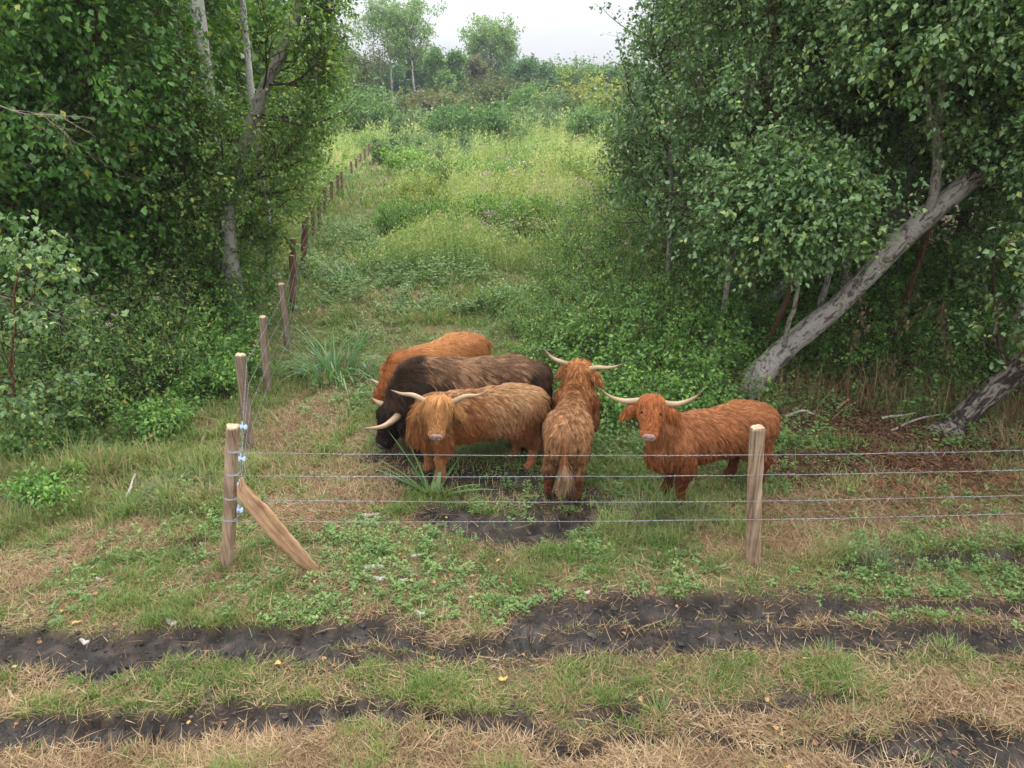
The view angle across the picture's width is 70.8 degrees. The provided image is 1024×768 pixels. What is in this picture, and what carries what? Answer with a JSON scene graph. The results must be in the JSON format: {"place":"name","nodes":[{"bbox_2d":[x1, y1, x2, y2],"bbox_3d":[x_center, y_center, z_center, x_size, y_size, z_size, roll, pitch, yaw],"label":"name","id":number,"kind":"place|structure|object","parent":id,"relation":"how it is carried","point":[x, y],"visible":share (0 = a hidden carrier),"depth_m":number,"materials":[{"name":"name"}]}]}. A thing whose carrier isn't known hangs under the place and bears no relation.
{"place":"outdoors","nodes":[
{"label":"outdoors","id":0,"kind":"place"},
{"bbox_2d":[285,0,662,86],"label":"sky","id":1,"kind":"structure","parent":0,"point":[553,27],"materials":[{"name":"white"}]},
{"bbox_2d":[0,104,1023,767],"bbox_3d":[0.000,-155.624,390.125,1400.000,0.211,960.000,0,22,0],"label":"ground","id":2,"kind":"structure","parent":0,"point":[76,656],"depth_m":5.79,"materials":[{"name":"soil"}]},
{"bbox_2d":[0,396,89,465],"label":"weed clump","id":3,"kind":"object","parent":2,"relation":"on","point":[45,441],"visible":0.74,"depth_m":8.25,"materials":[{"name":"green plant"}]},
{"bbox_2d":[0,454,92,519],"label":"weed clump","id":4,"kind":"object","parent":2,"relation":"on","point":[40,489],"visible":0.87,"depth_m":7.33,"materials":[{"name":"green plant"}]},
{"bbox_2d":[0,204,128,455],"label":"birch sapling","id":5,"kind":"object","parent":2,"relation":"on","point":[40,264],"visible":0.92,"depth_m":7.83,"materials":[{"name":"green plant"}]},
{"bbox_2d":[0,265,176,397],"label":"nettle clump","id":6,"kind":"object","parent":2,"relation":"on","point":[43,338],"visible":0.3,"depth_m":9.54,"materials":[{"name":"green plant"}]},
{"bbox_2d":[31,366,145,435],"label":"weed clump","id":7,"kind":"object","parent":2,"relation":"on","point":[105,403],"visible":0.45,"depth_m":9.07,"materials":[{"name":"green plant"}]},
{"bbox_2d":[0,312,177,454],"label":"nettle clump","id":8,"kind":"object","parent":2,"relation":"on","point":[45,375],"visible":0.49,"depth_m":9.08,"materials":[{"name":"green plant"}]},
{"bbox_2d":[0,0,214,345],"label":"hazel tree","id":9,"kind":"object","parent":2,"relation":"on","point":[36,34],"visible":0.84,"depth_m":9.16,"materials":[{"name":"green plant"}]},
{"bbox_2d":[18,227,215,370],"bbox_3d":[-5.690,-1.114,10.653,2.458,2.170,2.746,-8,24,-19],"label":"bush","id":10,"kind":"object","parent":2,"relation":"on","point":[168,286],"visible":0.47,"depth_m":10.60,"materials":[{"name":"green plant"}]},
{"bbox_2d":[0,229,245,387],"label":"bramble bush","id":11,"kind":"object","parent":2,"relation":"on","point":[151,301],"visible":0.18,"depth_m":10.46,"materials":[{"name":"green plant"}]},
{"bbox_2d":[0,20,252,327],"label":"hazel tree","id":12,"kind":"object","parent":2,"relation":"on","point":[159,225],"visible":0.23,"depth_m":10.93,"materials":[{"name":"green plant"}]},
{"bbox_2d":[44,281,221,401],"bbox_3d":[-5.138,-0.482,9.902,2.231,1.640,1.905,-10,24,-23],"label":"agrimony clump","id":13,"kind":"object","parent":2,"relation":"on","point":[165,350],"visible":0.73,"depth_m":9.76,"materials":[{"name":"green plant"}]},
{"bbox_2d":[106,374,202,445],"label":"weed clump","id":14,"kind":"object","parent":2,"relation":"on","point":[165,410],"visible":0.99,"depth_m":8.80,"materials":[{"name":"green plant"}]},
{"bbox_2d":[62,230,291,357],"bbox_3d":[-5.888,-1.726,12.431,3.777,2.129,4.223,12,25,28],"label":"bramble bush","id":15,"kind":"object","parent":2,"relation":"on","point":[244,283],"visible":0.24,"depth_m":12.13,"materials":[{"name":"green plant"}]},
{"bbox_2d":[108,0,287,302],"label":"birch sapling","id":16,"kind":"object","parent":2,"relation":"on","point":[222,112],"visible":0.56,"depth_m":11.15,"materials":[{"name":"green plant"}]},
{"bbox_2d":[126,280,273,367],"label":"bramble bush","id":17,"kind":"object","parent":2,"relation":"on","point":[222,326],"visible":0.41,"depth_m":11.57,"materials":[{"name":"green plant"}]},
{"bbox_2d":[115,243,297,339],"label":"bramble bush","id":18,"kind":"object","parent":2,"relation":"on","point":[250,286],"visible":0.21,"depth_m":12.51,"materials":[{"name":"green plant"}]},
{"bbox_2d":[145,322,285,402],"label":"bramble bush","id":19,"kind":"object","parent":2,"relation":"on","point":[227,342],"visible":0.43,"depth_m":10.40,"materials":[{"name":"green plant"}]},
{"bbox_2d":[132,240,299,317],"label":"bramble bush","id":20,"kind":"object","parent":2,"relation":"on","point":[264,286],"visible":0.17,"depth_m":13.71,"materials":[{"name":"green plant"}]},
{"bbox_2d":[172,345,261,404],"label":"weed clump","id":21,"kind":"object","parent":2,"relation":"on","point":[230,374],"visible":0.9,"depth_m":9.81,"materials":[{"name":"green plant"}]},
{"bbox_2d":[118,0,332,222],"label":"forest tree","id":22,"kind":"object","parent":2,"relation":"on","point":[235,64],"visible":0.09,"depth_m":15.97,"materials":[{"name":"green plant"}]},
{"bbox_2d":[94,0,383,289],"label":"birch tree","id":23,"kind":"object","parent":2,"relation":"on","point":[318,23],"visible":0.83,"depth_m":11.61,"materials":[{"name":"green plant"}]},
{"bbox_2d":[189,0,294,329],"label":"birch tree","id":24,"kind":"object","parent":2,"relation":"on","point":[230,240],"visible":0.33,"depth_m":12.17,"materials":[{"name":"white plant"}]},
{"bbox_2d":[174,0,334,224],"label":"forest tree","id":25,"kind":"object","parent":2,"relation":"on","point":[259,27],"visible":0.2,"depth_m":18.11,"materials":[{"name":"green plant"}]},
{"bbox_2d":[239,0,277,292],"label":"birch tree","id":26,"kind":"object","parent":2,"relation":"on","point":[249,78],"visible":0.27,"depth_m":13.74,"materials":[{"name":"white plant"}]},
{"bbox_2d":[237,477,317,571],"bbox_3d":[-2.031,1.261,6.213,0.173,1.124,0.093,-33,24,-6],"label":"wooden slab","id":27,"kind":"object","parent":2,"relation":"on","point":[270,524],"depth_m":6.16,"materials":[{"name":"brown wood"}]},
{"bbox_2d":[235,143,372,522],"bbox_3d":[-6.255,-7.238,26.592,1.161,1.345,44.587,-3,23,-8],"label":"wire fence","id":28,"kind":"object","parent":2,"relation":"on","point":[246,426],"visible":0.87,"depth_m":10.04,"materials":[{"name":"brown wood"}]},
{"bbox_2d":[271,322,396,401],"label":"iris clump","id":29,"kind":"object","parent":2,"relation":"on","point":[329,365],"visible":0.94,"depth_m":10.72,"materials":[{"name":"plant"}]},
{"bbox_2d":[326,78,404,135],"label":"bush","id":30,"kind":"object","parent":2,"relation":"on","point":[367,110],"visible":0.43,"depth_m":57.46,"materials":[{"name":"green plant"}]},
{"bbox_2d":[339,0,435,101],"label":"birch tree","id":31,"kind":"object","parent":2,"relation":"on","point":[368,17],"visible":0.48,"depth_m":94.62,"materials":[{"name":"green plant"}]},
{"bbox_2d":[367,194,431,236],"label":"weed bush","id":32,"kind":"object","parent":2,"relation":"on","point":[393,221],"visible":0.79,"depth_m":20.47,"materials":[{"name":"green plant"}]},
{"bbox_2d":[374,142,431,172],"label":"weed bush","id":33,"kind":"object","parent":2,"relation":"on","point":[390,160],"visible":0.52,"depth_m":36.09,"materials":[{"name":"green plant"}]},
{"bbox_2d":[378,103,435,137],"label":"bush","id":34,"kind":"object","parent":2,"relation":"on","point":[419,113],"visible":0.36,"depth_m":53.72,"materials":[{"name":"green plant"}]},
{"bbox_2d":[371,0,448,98],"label":"birch tree","id":35,"kind":"object","parent":2,"relation":"on","point":[403,17],"visible":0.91,"depth_m":92.53,"materials":[{"name":"green plant"}]},
{"bbox_2d":[387,172,449,200],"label":"weed bush","id":36,"kind":"object","parent":2,"relation":"on","point":[431,183],"visible":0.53,"depth_m":26.84,"materials":[{"name":"green plant"}]},
{"bbox_2d":[394,179,457,218],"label":"weed bush","id":37,"kind":"object","parent":2,"relation":"on","point":[439,198],"visible":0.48,"depth_m":22.51,"materials":[{"name":"green plant"}]},
{"bbox_2d":[368,433,495,495],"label":"iris clump","id":38,"kind":"object","parent":2,"relation":"on","point":[435,484],"visible":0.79,"depth_m":7.70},
{"bbox_2d":[369,331,495,403],"bbox_3d":[-0.993,-0.043,9.271,0.716,1.083,1.723,18,29,38],"label":"cow","id":39,"kind":"object","parent":2,"relation":"on","point":[462,344],"visible":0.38,"depth_m":8.99},
{"bbox_2d":[395,149,476,181],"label":"weed bush","id":40,"kind":"object","parent":2,"relation":"on","point":[429,165],"visible":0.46,"depth_m":31.75,"materials":[{"name":"green plant"}]},
{"bbox_2d":[421,42,456,93],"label":"alder tree","id":41,"kind":"object","parent":2,"relation":"on","point":[433,59],"visible":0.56,"depth_m":89.03,"materials":[{"name":"green plant"}]},
{"bbox_2d":[361,352,554,459],"bbox_3d":[-0.638,0.266,8.358,2.202,1.171,0.869,-5,23,-11],"label":"cow","id":42,"kind":"object","parent":2,"relation":"on","point":[421,375],"visible":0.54,"depth_m":8.07},
{"bbox_2d":[391,382,551,482],"bbox_3d":[-0.395,0.495,7.777,1.745,1.159,0.776,-7,23,-16],"label":"cow","id":43,"kind":"object","parent":2,"relation":"on","point":[440,425],"visible":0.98,"depth_m":7.67},
{"bbox_2d":[420,92,535,149],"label":"bush","id":44,"kind":"object","parent":2,"relation":"on","point":[495,117],"visible":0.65,"depth_m":48.34,"materials":[{"name":"green plant"}]},
{"bbox_2d":[188,102,783,272],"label":"meadow plants","id":45,"kind":"object","parent":2,"relation":"on","point":[349,142],"visible":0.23,"depth_m":26.32,"materials":[{"name":"green plant"}]},
{"bbox_2d":[447,68,527,122],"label":"bush","id":46,"kind":"object","parent":2,"relation":"on","point":[489,94],"visible":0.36,"depth_m":73.32,"materials":[{"name":"green plant"}]},
{"bbox_2d":[456,9,525,85],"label":"oak tree","id":47,"kind":"object","parent":2,"relation":"on","point":[500,44],"visible":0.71,"depth_m":107.64,"materials":[{"name":"green plant"}]},
{"bbox_2d":[454,183,527,229],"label":"weed bush","id":48,"kind":"object","parent":2,"relation":"on","point":[490,205],"visible":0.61,"depth_m":21.67,"materials":[{"name":"green plant"}]},
{"bbox_2d":[469,275,551,312],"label":"weed bush","id":49,"kind":"object","parent":2,"relation":"on","point":[505,293],"visible":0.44,"depth_m":13.84,"materials":[{"name":"green plant"}]},
{"bbox_2d":[0,197,1023,630],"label":"ground cover","id":50,"kind":"object","parent":2,"relation":"on","point":[516,599],"visible":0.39,"depth_m":7.52,"materials":[{"name":"green plant"}]},
{"bbox_2d":[0,208,1023,767],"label":"straw","id":51,"kind":"object","parent":2,"relation":"on","point":[310,760],"visible":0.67,"depth_m":5.69,"materials":[{"name":"plant"}]},
{"bbox_2d":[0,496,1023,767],"bbox_3d":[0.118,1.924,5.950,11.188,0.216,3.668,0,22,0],"label":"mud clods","id":52,"kind":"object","parent":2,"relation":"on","point":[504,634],"visible":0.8,"depth_m":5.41,"materials":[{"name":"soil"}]},
{"bbox_2d":[11,418,1023,767],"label":"fallen leaves","id":53,"kind":"object","parent":2,"relation":"on","point":[501,678],"visible":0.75,"depth_m":5.34,"materials":[{"name":"yellow plant"}]},
{"bbox_2d":[490,79,553,123],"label":"bush","id":54,"kind":"object","parent":2,"relation":"on","point":[523,102],"visible":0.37,"depth_m":68.21,"materials":[{"name":"green plant"}]},
{"bbox_2d":[501,52,553,101],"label":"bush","id":55,"kind":"object","parent":2,"relation":"on","point":[524,68],"visible":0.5,"depth_m":101.84,"materials":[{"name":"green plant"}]},
{"bbox_2d":[488,181,578,235],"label":"weed bush","id":56,"kind":"object","parent":2,"relation":"on","point":[523,211],"visible":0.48,"depth_m":20.75,"materials":[{"name":"green plant"}]},
{"bbox_2d":[489,291,579,339],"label":"weed bush","id":57,"kind":"object","parent":2,"relation":"on","point":[530,309],"visible":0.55,"depth_m":12.68,"materials":[{"name":"green plant"}]},
{"bbox_2d":[511,183,606,238],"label":"weed bush","id":58,"kind":"object","parent":2,"relation":"on","point":[531,209],"visible":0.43,"depth_m":19.37,"materials":[{"name":"green plant"}]},
{"bbox_2d":[515,140,606,180],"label":"weed bush","id":59,"kind":"object","parent":2,"relation":"on","point":[576,163],"visible":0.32,"depth_m":31.01,"materials":[{"name":"green plant"}]},
{"bbox_2d":[528,87,595,119],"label":"bush","id":60,"kind":"object","parent":2,"relation":"on","point":[557,101],"visible":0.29,"depth_m":62.67,"materials":[{"name":"green plant"}]},
{"bbox_2d":[508,236,622,296],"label":"weed clump","id":61,"kind":"object","parent":2,"relation":"on","point":[542,274],"visible":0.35,"depth_m":14.48,"materials":[{"name":"green plant"}]},
{"bbox_2d":[514,289,629,360],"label":"weed clump","id":62,"kind":"object","parent":2,"relation":"on","point":[554,322],"visible":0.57,"depth_m":11.37,"materials":[{"name":"green plant"}]},
{"bbox_2d":[522,208,635,271],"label":"weed clump","id":63,"kind":"object","parent":2,"relation":"on","point":[546,237],"visible":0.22,"depth_m":16.64,"materials":[{"name":"green plant"}]},
{"bbox_2d":[534,63,626,116],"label":"bush","id":64,"kind":"object","parent":2,"relation":"on","point":[580,92],"visible":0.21,"depth_m":64.04,"materials":[{"name":"green plant"}]},
{"bbox_2d":[541,348,622,501],"bbox_3d":[0.707,0.404,7.773,0.897,1.309,1.589,4,23,9],"label":"cow","id":65,"kind":"object","parent":2,"relation":"on","point":[571,425],"visible":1,"depth_m":7.32},
{"bbox_2d":[524,248,652,324],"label":"weed clump","id":66,"kind":"object","parent":2,"relation":"on","point":[561,280],"visible":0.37,"depth_m":12.97,"materials":[{"name":"green plant"}]},
{"bbox_2d":[558,94,623,146],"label":"bush","id":67,"kind":"object","parent":2,"relation":"on","point":[577,123],"visible":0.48,"depth_m":47.96,"materials":[{"name":"green plant"}]},
{"bbox_2d":[501,296,692,392],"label":"bramble bush","id":68,"kind":"object","parent":2,"relation":"on","point":[548,360],"visible":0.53,"depth_m":10.50,"materials":[{"name":"green plant"}]},
{"bbox_2d":[540,197,664,263],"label":"agrimony clump","id":69,"kind":"object","parent":2,"relation":"on","point":[607,223],"visible":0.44,"depth_m":16.34,"materials":[{"name":"green plant"}]},
{"bbox_2d":[545,217,672,293],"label":"agrimony clump","id":70,"kind":"object","parent":2,"relation":"on","point":[589,241],"visible":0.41,"depth_m":14.70,"materials":[{"name":"green plant"}]},
{"bbox_2d":[540,264,702,352],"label":"weed clump","id":71,"kind":"object","parent":2,"relation":"on","point":[600,299],"visible":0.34,"depth_m":11.53,"materials":[{"name":"green plant"}]},
{"bbox_2d":[220,423,1023,569],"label":"wire fence","id":72,"kind":"object","parent":2,"relation":"on","point":[755,474],"visible":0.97,"depth_m":6.18,"materials":[{"name":"brown wood"}]},
{"bbox_2d":[552,220,705,319],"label":"agrimony clump","id":73,"kind":"object","parent":2,"relation":"on","point":[627,267],"visible":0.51,"depth_m":12.86,"materials":[{"name":"green plant"}]},
{"bbox_2d":[560,345,723,435],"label":"bramble bush","id":74,"kind":"object","parent":2,"relation":"on","point":[617,408],"visible":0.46,"depth_m":9.13,"materials":[{"name":"green plant"}]},
{"bbox_2d":[547,201,737,300],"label":"bramble bush","id":75,"kind":"object","parent":2,"relation":"on","point":[680,258],"visible":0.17,"depth_m":14.74,"materials":[{"name":"green plant"}]},
{"bbox_2d":[542,267,766,403],"bbox_3d":[2.164,-0.828,10.923,3.241,1.818,3.336,7,23,16],"label":"bramble bush","id":76,"kind":"object","parent":2,"relation":"on","point":[721,333],"visible":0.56,"depth_m":10.56,"materials":[{"name":"green plant"}]},
{"bbox_2d":[574,0,763,319],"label":"young birch","id":77,"kind":"object","parent":2,"relation":"on","point":[665,47],"visible":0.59,"depth_m":11.59,"materials":[{"name":"green plant"}]},
{"bbox_2d":[582,0,767,288],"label":"young birch","id":78,"kind":"object","parent":2,"relation":"on","point":[645,98],"visible":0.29,"depth_m":13.25,"materials":[{"name":"green plant"}]},
{"bbox_2d":[570,258,783,348],"bbox_3d":[2.706,-1.318,12.028,3.520,1.963,3.591,0,22,0],"label":"bramble bush","id":79,"kind":"object","parent":2,"relation":"on","point":[709,290],"visible":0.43,"depth_m":11.75,"materials":[{"name":"green plant"}]},
{"bbox_2d":[591,316,778,414],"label":"bramble bush","id":80,"kind":"object","parent":2,"relation":"on","point":[714,381],"visible":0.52,"depth_m":9.58,"materials":[{"name":"green plant"}]},
{"bbox_2d":[613,299,760,396],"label":"bramble bush","id":81,"kind":"object","parent":2,"relation":"on","point":[756,354],"visible":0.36,"depth_m":10.51,"materials":[{"name":"green plant"}]},
{"bbox_2d":[599,388,781,507],"bbox_3d":[1.857,0.568,7.328,2.061,1.357,0.586,-9,24,-21],"label":"cow","id":82,"kind":"object","parent":2,"relation":"on","point":[717,431],"visible":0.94,"depth_m":7.17},
{"bbox_2d":[598,1,819,253],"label":"forest tree","id":83,"kind":"object","parent":2,"relation":"on","point":[642,67],"visible":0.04,"depth_m":15.75,"materials":[{"name":"green plant"}]},
{"bbox_2d":[650,259,808,347],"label":"bramble bush","id":84,"kind":"object","parent":2,"relation":"on","point":[760,304],"visible":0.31,"depth_m":12.12,"materials":[{"name":"green plant"}]},
{"bbox_2d":[635,0,909,355],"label":"birch sapling","id":85,"kind":"object","parent":2,"relation":"on","point":[773,15],"visible":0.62,"depth_m":9.09,"materials":[{"name":"green plant"}]},
{"bbox_2d":[633,1,922,329],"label":"young birch","id":86,"kind":"object","parent":2,"relation":"on","point":[824,109],"visible":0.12,"depth_m":10.78,"materials":[{"name":"green plant"}]},
{"bbox_2d":[639,0,920,343],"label":"young birch","id":87,"kind":"object","parent":2,"relation":"on","point":[732,18],"visible":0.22,"depth_m":10.57,"materials":[{"name":"green plant"}]},
{"bbox_2d":[679,218,897,315],"bbox_3d":[5.329,-2.377,13.846,4.044,2.249,4.188,0,22,0],"label":"bramble bush","id":88,"kind":"object","parent":2,"relation":"on","point":[763,289],"visible":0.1,"depth_m":13.31,"materials":[{"name":"green plant"}]},
{"bbox_2d":[701,287,878,377],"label":"bramble bush","id":89,"kind":"object","parent":2,"relation":"on","point":[763,343],"visible":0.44,"depth_m":11.49,"materials":[{"name":"green plant"}]},
{"bbox_2d":[726,6,931,313],"bbox_3d":[5.751,-4.110,11.213,5.027,7.461,4.063,0,22,0],"label":"birch tree","id":90,"kind":"object","parent":2,"relation":"on","point":[901,153],"visible":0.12,"depth_m":10.77,"materials":[{"name":"green plant"}]},
{"bbox_2d":[695,0,969,354],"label":"young birch","id":91,"kind":"object","parent":2,"relation":"on","point":[825,287],"visible":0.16,"depth_m":9.78,"materials":[{"name":"green plant"}]},
{"bbox_2d":[668,0,1023,399],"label":"birch tree","id":92,"kind":"object","parent":2,"relation":"on","point":[788,203],"visible":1,"depth_m":8.16,"materials":[{"name":"green plant"}]},
{"bbox_2d":[701,323,1023,489],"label":"leaf litter","id":93,"kind":"object","parent":2,"relation":"on","point":[876,433],"visible":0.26,"depth_m":8.82,"materials":[{"name":"plant"}]},
{"bbox_2d":[720,342,1023,443],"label":"dry stalks","id":94,"kind":"object","parent":2,"relation":"on","point":[846,385],"visible":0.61,"depth_m":9.77,"materials":[{"name":"plant"}]},
{"bbox_2d":[749,228,1008,342],"bbox_3d":[6.273,-1.906,12.495,4.606,2.284,3.927,12,25,27],"label":"bramble bush","id":95,"kind":"object","parent":2,"relation":"on","point":[889,281],"visible":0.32,"depth_m":12.01,"materials":[{"name":"green plant"}]},
{"bbox_2d":[773,269,995,408],"bbox_3d":[5.561,-0.781,10.862,3.134,1.833,3.444,17,28,36],"label":"bramble bush","id":96,"kind":"object","parent":2,"relation":"on","point":[880,339],"visible":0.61,"depth_m":10.67,"materials":[{"name":"green plant"}]},
{"bbox_2d":[853,89,961,312],"bbox_3d":[7.412,-6.234,12.413,4.992,10.254,5.874,12,25,26],"label":"birch tree","id":97,"kind":"object","parent":2,"relation":"on","point":[899,217],"depth_m":13.16,"materials":[{"name":"grey plant"}]},
{"bbox_2d":[835,208,1023,359],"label":"bramble bush","id":98,"kind":"object","parent":2,"relation":"on","point":[950,275],"visible":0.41,"depth_m":11.76,"materials":[{"name":"green plant"}]},
{"bbox_2d":[887,57,988,357],"bbox_3d":[5.917,-4.636,9.399,3.062,9.534,3.549,-14,26,-31],"label":"young birch","id":99,"kind":"object","parent":2,"relation":"on","point":[912,279],"depth_m":10.97,"materials":[{"name":"brown plant"}]},
{"bbox_2d":[854,444,1022,486],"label":"dead fern","id":100,"kind":"object","parent":2,"relation":"on","point":[932,467],"visible":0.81,"depth_m":8.20,"materials":[{"name":"brown plant"}]},
{"bbox_2d":[870,70,1018,314],"bbox_3d":[8.685,-5.662,11.900,5.466,9.608,5.046,-6,23,-14],"label":"forest tree","id":101,"kind":"object","parent":2,"relation":"on","point":[917,164],"visible":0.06,"depth_m":12.61,"materials":[{"name":"green plant"}]},
{"bbox_2d":[868,294,1023,420],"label":"bramble bush","id":102,"kind":"object","parent":2,"relation":"on","point":[988,328],"visible":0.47,"depth_m":10.36,"materials":[{"name":"green plant"}]},
{"bbox_2d":[903,231,1023,351],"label":"bramble bush","id":103,"kind":"object","parent":2,"relation":"on","point":[986,283],"visible":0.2,"depth_m":12.12,"materials":[{"name":"green plant"}]},
{"bbox_2d":[920,54,1023,407],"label":"young birch","id":104,"kind":"object","parent":2,"relation":"on","point":[964,232],"visible":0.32,"depth_m":9.32,"materials":[{"name":"green plant"}]},
{"bbox_2d":[923,191,1023,442],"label":"birch tree","id":105,"kind":"object","parent":2,"relation":"on","point":[996,387],"visible":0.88,"depth_m":8.90,"materials":[{"name":"green plant"}]},
{"bbox_2d":[0,148,1023,767],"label":"grass","id":106,"kind":"structure","parent":0,"point":[140,458],"depth_m":6.88,"materials":[{"name":"plant"}]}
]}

